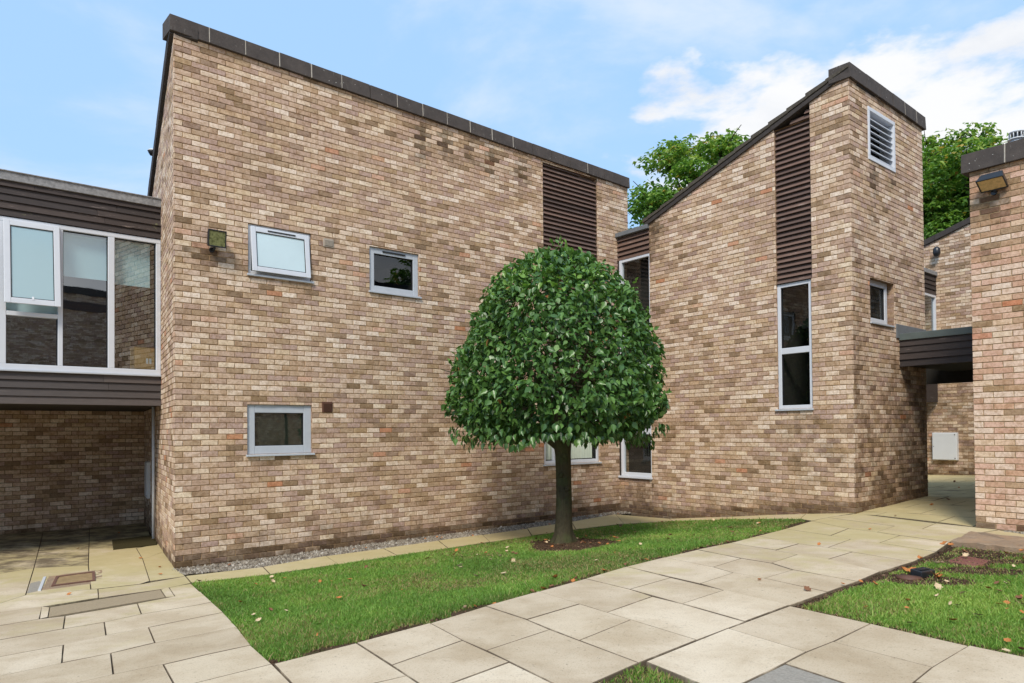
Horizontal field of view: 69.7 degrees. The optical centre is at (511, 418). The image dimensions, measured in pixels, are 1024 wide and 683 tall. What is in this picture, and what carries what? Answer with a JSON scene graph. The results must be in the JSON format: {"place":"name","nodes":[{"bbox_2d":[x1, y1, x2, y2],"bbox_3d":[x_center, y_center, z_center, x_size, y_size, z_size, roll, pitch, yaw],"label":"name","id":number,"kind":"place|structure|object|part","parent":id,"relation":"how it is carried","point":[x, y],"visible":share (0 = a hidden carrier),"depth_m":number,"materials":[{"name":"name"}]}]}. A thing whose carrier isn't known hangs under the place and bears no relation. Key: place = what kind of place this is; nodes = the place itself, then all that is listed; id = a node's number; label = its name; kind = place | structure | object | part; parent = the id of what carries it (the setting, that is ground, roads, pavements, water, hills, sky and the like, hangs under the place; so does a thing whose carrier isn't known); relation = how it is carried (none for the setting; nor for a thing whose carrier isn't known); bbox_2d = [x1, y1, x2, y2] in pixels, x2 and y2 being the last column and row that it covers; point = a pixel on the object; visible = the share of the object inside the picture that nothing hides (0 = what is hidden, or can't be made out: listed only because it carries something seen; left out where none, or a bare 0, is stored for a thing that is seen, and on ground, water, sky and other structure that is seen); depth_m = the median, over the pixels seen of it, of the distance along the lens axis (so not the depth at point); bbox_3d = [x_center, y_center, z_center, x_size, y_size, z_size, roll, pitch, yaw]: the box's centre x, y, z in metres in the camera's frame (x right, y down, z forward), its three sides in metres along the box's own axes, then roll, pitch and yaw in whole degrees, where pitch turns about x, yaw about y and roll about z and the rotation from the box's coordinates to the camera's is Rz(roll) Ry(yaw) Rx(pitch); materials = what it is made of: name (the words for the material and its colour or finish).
{"place":"outdoors","nodes":[
{"label":"outdoors","id":0,"kind":"place"},
{"bbox_2d":[173,510,630,575],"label":"gravel","id":1,"kind":"structure","parent":0,"point":[243,564],"depth_m":10.72,"materials":[{"name":"grey gravel"}]},
{"bbox_2d":[191,517,805,661],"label":"grass","id":2,"kind":"structure","parent":0,"point":[309,602],"depth_m":7.58,"materials":[{"name":"green plant"}]},
{"bbox_2d":[202,521,806,666],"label":"lawn soil","id":3,"kind":"structure","parent":0,"point":[323,648],"depth_m":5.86,"materials":[{"name":"brown soil"}]},
{"bbox_2d":[441,234,672,543],"bbox_3d":[0.715,-0.399,10.645,3.322,4.436,3.371,-1,-1,44],"label":"round tree","id":4,"kind":"object","parent":3,"relation":"on","point":[619,403],"visible":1,"depth_m":9.76,"materials":[{"name":"green plant"}]},
{"bbox_2d":[62,514,950,671],"bbox_3d":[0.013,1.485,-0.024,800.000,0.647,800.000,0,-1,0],"label":"ground","id":5,"kind":"structure","parent":0,"point":[206,573],"depth_m":9.31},
{"bbox_2d":[0,169,160,534],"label":"link building","id":6,"kind":"structure","parent":5,"relation":"on","point":[80,289],"depth_m":11.43,"materials":[{"name":"brown brick"}]},
{"bbox_2d":[0,216,160,376],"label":"window","id":7,"kind":"structure","parent":6,"relation":"in","point":[74,300],"depth_m":10.94,"materials":[{"name":"clear glass"}]},
{"bbox_2d":[130,344,154,368],"bbox_3d":[-5.635,-0.923,11.244,0.300,0.385,0.290,0,-1,-40],"label":"cardboard box","id":8,"kind":"object","parent":6,"relation":"in","point":[142,356],"visible":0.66,"depth_m":11.14,"materials":[{"name":"brown cardboard"}]},
{"bbox_2d":[144,14,629,568],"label":"brick building","id":9,"kind":"structure","parent":5,"relation":"on","point":[316,326],"depth_m":11.04,"materials":[{"name":"brown brick"}]},
{"bbox_2d":[144,461,150,498],"bbox_3d":[-6.495,1.088,13.135,0.097,0.640,0.500,0,-1,-30],"label":"meter cabinet","id":10,"kind":"object","parent":9,"relation":"attached to","point":[147,477],"visible":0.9,"depth_m":12.92,"materials":[{"name":"white plastic"}]},
{"bbox_3d":[-6.530,1.088,13.115,0.017,0.616,0.476,0,-1,-30],"label":"door","id":11,"kind":"part","parent":10,"relation":"part of","materials":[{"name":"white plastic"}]},
{"bbox_2d":[147,148,152,155],"bbox_3d":[-5.823,-4.301,11.904,0.139,0.145,0.139,0,-1,0],"label":"security sensor","id":12,"kind":"object","parent":9,"relation":"attached to","point":[150,151],"visible":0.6,"depth_m":11.86,"materials":[{"name":"white plastic"}]},
{"bbox_2d":[152,407,154,538],"bbox_3d":[-5.787,0.862,11.874,0.044,2.140,0.043,0,-1,0],"label":"drainpipe","id":13,"kind":"object","parent":9,"relation":"attached to","point":[153,472],"visible":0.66,"depth_m":11.86,"materials":[{"name":"white plastic"}]},
{"bbox_2d":[207,229,226,252],"bbox_3d":[-3.961,-2.366,9.826,0.241,0.273,0.186,0,-1,-40],"label":"floodlight","id":14,"kind":"object","parent":9,"relation":"attached to","point":[216,238],"visible":1,"depth_m":9.77,"materials":[{"name":"black plastic"}]},
{"bbox_2d":[247,224,313,283],"bbox_3d":[-3.320,-2.347,10.531,0.980,0.730,0.211,0,-1,-40],"label":"window","id":15,"kind":"structure","parent":9,"relation":"in","point":[271,255],"depth_m":10.46,"materials":[{"name":"clear glass"}]},
{"bbox_2d":[246,404,314,456],"bbox_3d":[-3.305,0.165,10.485,1.001,0.725,0.135,0,-1,-40],"label":"window","id":16,"kind":"structure","parent":9,"relation":"in","point":[304,449],"depth_m":10.47,"materials":[{"name":"white plastic"}]},
{"bbox_2d":[369,247,421,298],"bbox_3d":[-2.269,-2.311,12.210,0.960,0.725,1.323,0,-1,-40],"label":"window","id":17,"kind":"structure","parent":9,"relation":"in","point":[395,273],"depth_m":12.17,"materials":[{"name":"white glass"}]},
{"bbox_2d":[543,396,601,465],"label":"window","id":18,"kind":"structure","parent":9,"relation":"in","point":[579,455],"depth_m":14.49,"materials":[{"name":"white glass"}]},
{"bbox_2d":[615,224,652,516],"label":"link building","id":19,"kind":"structure","parent":5,"relation":"on","point":[635,489],"depth_m":14.94,"materials":[{"name":"brick"}]},
{"bbox_2d":[617,253,652,478],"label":"window","id":20,"kind":"structure","parent":19,"relation":"in","point":[640,459],"depth_m":15.04,"materials":[{"name":"white glass"}]},
{"bbox_2d":[627,125,749,228],"bbox_3d":[6.836,-3.941,25.282,6.913,11.893,7.090,0,-1,0],"label":"broadleaf tree","id":21,"kind":"object","parent":5,"relation":"on","point":[645,203],"visible":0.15,"depth_m":23.78,"materials":[{"name":"green plant"}]},
{"bbox_2d":[642,62,927,518],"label":"brick tower","id":22,"kind":"structure","parent":5,"relation":"on","point":[786,268],"depth_m":12.33,"materials":[{"name":"brown brick"}]},
{"bbox_2d":[775,279,813,410],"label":"window","id":23,"kind":"structure","parent":22,"relation":"in","point":[794,342],"depth_m":12.40,"materials":[{"name":"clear glass"}]},
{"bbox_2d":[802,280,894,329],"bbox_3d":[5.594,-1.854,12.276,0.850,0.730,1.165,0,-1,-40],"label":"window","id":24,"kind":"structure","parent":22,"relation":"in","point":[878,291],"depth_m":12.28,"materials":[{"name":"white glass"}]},
{"bbox_2d":[923,217,975,474],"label":"brick building","id":25,"kind":"structure","parent":5,"relation":"on","point":[951,410],"depth_m":17.91,"materials":[{"name":"beige brick"}]},
{"bbox_2d":[924,268,937,401],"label":"link building","id":26,"kind":"structure","parent":25,"relation":"attached to","point":[930,292],"depth_m":17.99,"materials":[{"name":"brick"}]},
{"bbox_2d":[925,292,936,329],"bbox_3d":[9.873,-1.958,17.692,1.580,2.200,0.070,0,-1,-40],"label":"window","id":27,"kind":"structure","parent":26,"relation":"in","point":[932,296],"depth_m":18.17,"materials":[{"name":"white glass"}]},
{"bbox_2d":[933,246,940,256],"bbox_3d":[10.454,-4.106,18.094,0.222,0.240,0.164,0,-1,-38],"label":"wall lamp","id":28,"kind":"object","parent":25,"relation":"attached to","point":[936,251],"visible":1,"depth_m":18.02,"materials":[{"name":"black plastic"}]},
{"bbox_2d":[932,433,958,459],"bbox_3d":[10.597,0.676,17.995,0.147,0.670,0.560,0,-1,-38],"label":"meter cabinet","id":29,"kind":"object","parent":25,"relation":"attached to","point":[945,446],"visible":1,"depth_m":17.93,"materials":[{"name":"white plastic"}]},
{"bbox_3d":[10.546,0.676,17.955,0.017,0.646,0.536,0,-1,-38],"label":"door","id":30,"kind":"part","parent":29,"relation":"part of","materials":[{"name":"white plastic"}]},
{"bbox_2d":[944,172,969,206],"bbox_3d":[17.768,-3.929,25.952,5.832,11.701,5.820,-1,-1,28],"label":"broadleaf tree","id":31,"kind":"object","parent":5,"relation":"on","point":[961,194],"visible":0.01,"depth_m":25.59,"materials":[{"name":"green plant"}]},
{"bbox_2d":[922,122,1011,239],"bbox_3d":[15.673,-4.171,25.497,7.146,12.268,7.615,0,-1,0],"label":"broadleaf tree","id":32,"kind":"object","parent":5,"relation":"on","point":[942,211],"visible":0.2,"depth_m":24.23,"materials":[{"name":"green plant"}]},
{"bbox_2d":[961,129,1023,531],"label":"brick building","id":33,"kind":"structure","parent":5,"relation":"on","point":[997,248],"depth_m":9.19,"materials":[{"name":"brick"}]},
{"bbox_2d":[896,324,973,383],"bbox_3d":[7.725,-1.130,12.552,2.535,0.895,3.011,0,-1,-41],"label":"passage canopy","id":34,"kind":"object","parent":33,"relation":"attached to","point":[942,356],"visible":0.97,"depth_m":12.00,"materials":[{"name":"brown wood"}]},
{"bbox_2d":[975,170,1008,194],"bbox_3d":[5.978,-2.929,9.154,0.228,0.250,0.306,0,-1,-38],"label":"floodlight","id":35,"kind":"object","parent":33,"relation":"attached to","point":[993,182],"visible":1,"depth_m":9.13,"materials":[{"name":"black plastic"}]},
{"bbox_2d":[1004,530,1023,533],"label":"gravel","id":36,"kind":"structure","parent":5,"relation":"on","point":[1014,531],"depth_m":8.98,"materials":[{"name":"beige gravel"}]},
{"bbox_2d":[0,475,1023,682],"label":"paving","id":37,"kind":"structure","parent":0,"point":[723,613],"depth_m":5.42,"materials":[{"name":"beige stone"}]},
{"bbox_2d":[27,581,40,592],"bbox_3d":[-5.464,1.927,8.437,0.117,0.061,1.064,0,-1,-31],"label":"cement patch","id":38,"kind":"object","parent":37,"relation":"on","point":[33,586],"visible":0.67,"depth_m":8.28,"materials":[{"name":"grey concrete"}]},
{"bbox_2d":[38,570,102,590],"bbox_3d":[-5.222,1.929,8.764,0.646,0.072,1.212,0,-1,-29],"label":"inspection cover","id":39,"kind":"object","parent":37,"relation":"on","point":[70,579],"visible":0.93,"depth_m":8.66,"materials":[{"name":"brown stone"}]},
{"bbox_2d":[49,590,164,617],"bbox_3d":[-4.053,1.871,7.420,0.503,0.098,1.342,-1,-1,35],"label":"tarmac patch","id":40,"kind":"object","parent":37,"relation":"on","point":[88,606],"visible":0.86,"depth_m":7.32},
{"bbox_2d":[112,535,156,549],"bbox_3d":[-6.056,1.974,11.790,0.651,0.013,1.451,0,-1,-26],"label":"door mat","id":41,"kind":"object","parent":37,"relation":"on","point":[133,542],"depth_m":11.68,"materials":[{"name":"brown fabric"}]},
{"bbox_2d":[748,665,839,682],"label":"cement patch","id":42,"kind":"object","parent":37,"relation":"on","point":[785,674],"visible":1,"depth_m":3.89,"materials":[{"name":"grey concrete"}]},
{"bbox_2d":[951,531,1023,553],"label":"stone slab","id":43,"kind":"structure","parent":37,"relation":"on","point":[986,541],"depth_m":8.07,"materials":[{"name":"beige stone"}]},
{"bbox_2d":[0,0,1023,228],"label":"sky","id":44,"kind":"structure","parent":0,"point":[599,83],"materials":[{"name":"blue"}]},
{"bbox_2d":[599,662,691,682],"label":"grass","id":45,"kind":"structure","parent":0,"point":[652,674],"depth_m":3.97,"materials":[{"name":"green plant"}]},
{"bbox_2d":[793,544,1023,656],"bbox_3d":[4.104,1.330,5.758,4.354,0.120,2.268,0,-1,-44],"label":"grass","id":46,"kind":"structure","parent":0,"point":[924,599],"depth_m":5.33,"materials":[{"name":"green plant"}]},
{"bbox_2d":[895,574,921,580],"bbox_3d":[3.397,1.363,6.303,0.198,0.036,0.200,0,-1,0],"label":"access cap","id":47,"kind":"object","parent":46,"relation":"on","point":[907,577],"visible":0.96,"depth_m":6.26,"materials":[{"name":"red concrete"}]},
{"bbox_2d":[910,567,934,577],"bbox_3d":[3.571,1.336,6.399,0.190,0.068,0.110,0,-1,-28],"label":"garden light box","id":48,"kind":"object","parent":46,"relation":"on","point":[923,572],"visible":0.9,"depth_m":6.36,"materials":[{"name":"black plastic"}]},
{"bbox_2d":[934,581,942,589],"bbox_3d":[3.375,1.323,5.831,0.067,0.008,0.087,-7,44,-7],"label":"fallen leaf","id":49,"kind":"object","parent":46,"relation":"on","point":[936,585],"visible":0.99,"depth_m":5.83,"materials":[{"name":"beige plant"}]},
{"bbox_2d":[948,556,989,566],"bbox_3d":[4.443,1.398,7.152,0.721,0.057,0.294,0,-1,-45],"label":"drain cover","id":50,"kind":"object","parent":46,"relation":"on","point":[974,560],"visible":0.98,"depth_m":7.11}
]}

